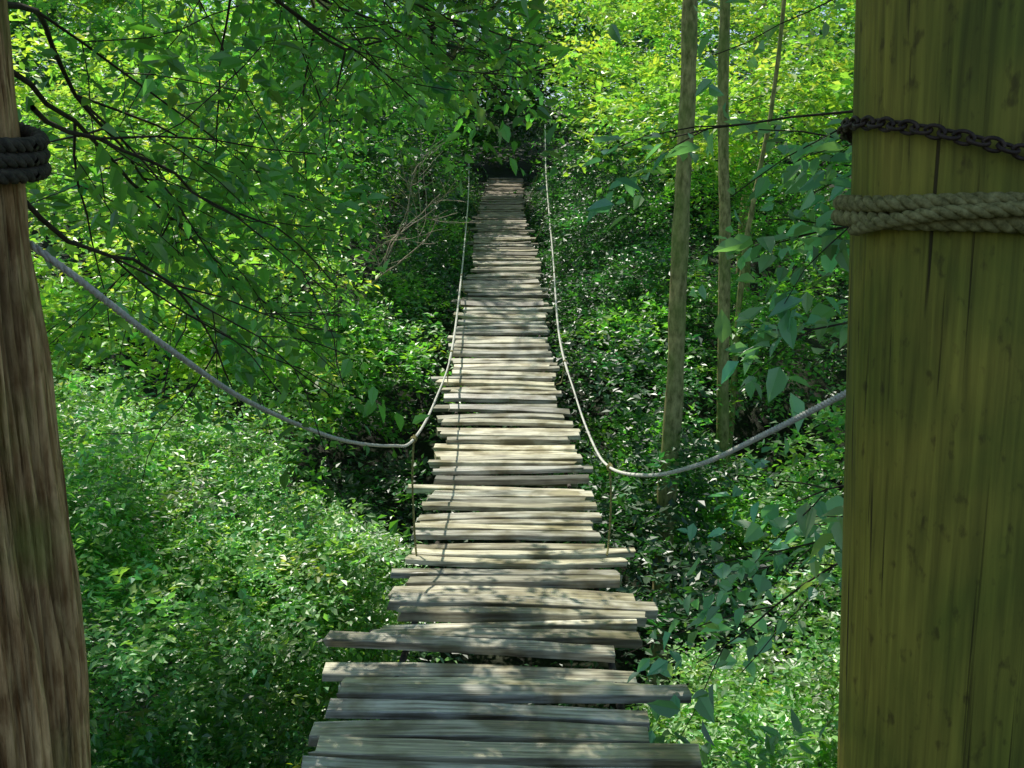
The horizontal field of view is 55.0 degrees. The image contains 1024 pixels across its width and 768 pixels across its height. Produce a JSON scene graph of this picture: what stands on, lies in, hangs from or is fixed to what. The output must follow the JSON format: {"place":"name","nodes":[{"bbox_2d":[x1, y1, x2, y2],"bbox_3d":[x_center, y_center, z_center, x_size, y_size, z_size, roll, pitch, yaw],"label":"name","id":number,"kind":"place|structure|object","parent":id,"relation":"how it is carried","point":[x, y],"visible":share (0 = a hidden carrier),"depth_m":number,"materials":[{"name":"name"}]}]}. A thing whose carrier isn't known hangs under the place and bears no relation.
{"place":"outdoors","nodes":[
{"label":"outdoors","id":0,"kind":"place"},
{"bbox_2d":[10,0,854,105],"label":"sky","id":1,"kind":"structure","parent":0,"point":[232,0],"materials":[{"name":"white"}]},
{"bbox_2d":[28,73,851,767],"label":"ground","id":2,"kind":"structure","parent":0,"point":[742,431],"depth_m":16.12,"materials":[{"name":"green plant"}]},
{"bbox_2d":[26,116,434,655],"bbox_3d":[-3.767,-0.283,9.738,5.791,4.597,6.678,0,10,0],"label":"spicebush shrub","id":3,"kind":"object","parent":2,"relation":"on","point":[201,358],"visible":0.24,"depth_m":9.11,"materials":[{"name":"green plant"}]},
{"bbox_2d":[9,0,491,455],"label":"spicebush shrub","id":4,"kind":"object","parent":2,"relation":"on","point":[373,166],"visible":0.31,"depth_m":13.76,"materials":[{"name":"green plant"}]},
{"bbox_2d":[51,348,450,767],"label":"honeysuckle shrub","id":5,"kind":"object","parent":2,"relation":"on","point":[204,730],"visible":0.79,"depth_m":5.18,"materials":[{"name":"green plant"}]},
{"bbox_2d":[0,0,601,767],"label":"tree","id":6,"kind":"object","parent":2,"relation":"on","point":[44,700],"visible":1,"depth_m":2.92,"materials":[{"name":"green plant"}]},
{"bbox_2d":[311,0,334,320],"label":"maple tree","id":7,"kind":"object","parent":2,"relation":"on","point":[329,98],"visible":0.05,"depth_m":18.33,"materials":[{"name":"green plant"}]},
{"bbox_2d":[321,131,472,304],"bbox_3d":[-1.495,-2.134,12.529,2.152,2.427,1.763,0,10,0],"label":"dead branch","id":8,"kind":"object","parent":2,"relation":"on","point":[405,228],"visible":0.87,"depth_m":12.48,"materials":[{"name":"brown wood"}]},
{"bbox_2d":[7,0,853,290],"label":"hillside thicket","id":9,"kind":"object","parent":2,"relation":"on","point":[100,22],"visible":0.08,"depth_m":19.66,"materials":[{"name":"green plant"}]},
{"bbox_2d":[8,0,855,234],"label":"background forest","id":10,"kind":"object","parent":2,"relation":"on","point":[586,29],"visible":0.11,"depth_m":33.39,"materials":[{"name":"green plant"}]},
{"bbox_2d":[33,163,849,766],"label":"ground cover","id":11,"kind":"object","parent":2,"relation":"on","point":[441,361],"visible":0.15,"depth_m":16.32,"materials":[{"name":"green plant"}]},
{"bbox_2d":[401,0,501,214],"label":"oak tree","id":12,"kind":"object","parent":2,"relation":"on","point":[412,166],"visible":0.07,"depth_m":26.70,"materials":[{"name":"green plant"}]},
{"bbox_2d":[419,0,590,205],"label":"hemlock tree","id":13,"kind":"object","parent":2,"relation":"on","point":[466,3],"visible":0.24,"depth_m":26.86,"materials":[{"name":"green plant"}]},
{"bbox_2d":[286,697,837,767],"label":"deck edge weeds","id":14,"kind":"object","parent":2,"relation":"on","point":[776,738],"visible":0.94,"depth_m":3.50,"materials":[{"name":"green plant"}]},
{"bbox_2d":[646,0,697,723],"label":"slender tree","id":15,"kind":"object","parent":2,"relation":"on","point":[672,415],"visible":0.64,"depth_m":8.94,"materials":[{"name":"brown plant"}]},
{"bbox_2d":[527,97,851,645],"bbox_3d":[3.892,-1.311,14.595,7.240,6.290,15.249,0,10,0],"label":"undergrowth shrub","id":16,"kind":"object","parent":2,"relation":"on","point":[658,261],"visible":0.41,"depth_m":12.82,"materials":[{"name":"green plant"}]},
{"bbox_2d":[534,0,855,202],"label":"maple sapling","id":17,"kind":"object","parent":2,"relation":"on","point":[834,91],"visible":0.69,"depth_m":14.61,"materials":[{"name":"green plant"}]},
{"bbox_2d":[582,0,852,754],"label":"dogwood sapling","id":18,"kind":"object","parent":2,"relation":"on","point":[807,517],"visible":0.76,"depth_m":3.12,"materials":[{"name":"green plant"}]},
{"bbox_2d":[713,0,730,622],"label":"slender tree","id":19,"kind":"object","parent":2,"relation":"on","point":[724,286],"visible":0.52,"depth_m":10.82,"materials":[{"name":"brown plant"}]},
{"bbox_2d":[625,500,841,767],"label":"undergrowth shrub","id":20,"kind":"object","parent":2,"relation":"on","point":[779,703],"visible":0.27,"depth_m":5.42,"materials":[{"name":"green plant"}]},
{"bbox_2d":[732,0,766,325],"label":"maple tree","id":21,"kind":"object","parent":2,"relation":"on","point":[748,267],"visible":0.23,"depth_m":18.48,"materials":[{"name":"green plant"}]},
{"bbox_2d":[728,0,785,500],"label":"slender tree","id":22,"kind":"object","parent":2,"relation":"on","point":[753,200],"visible":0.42,"depth_m":11.80,"materials":[{"name":"brown plant"}]},
{"bbox_2d":[831,0,1023,767],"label":"wooden post","id":23,"kind":"object","parent":2,"relation":"on","point":[929,210],"visible":1,"depth_m":1.61,"materials":[{"name":"brown wood"}]},
{"bbox_2d":[29,124,845,767],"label":"suspension footbridge","id":24,"kind":"object","parent":23,"relation":"attached to","point":[401,712],"visible":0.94,"depth_m":4.59,"materials":[{"name":"grey wood"}]}
]}

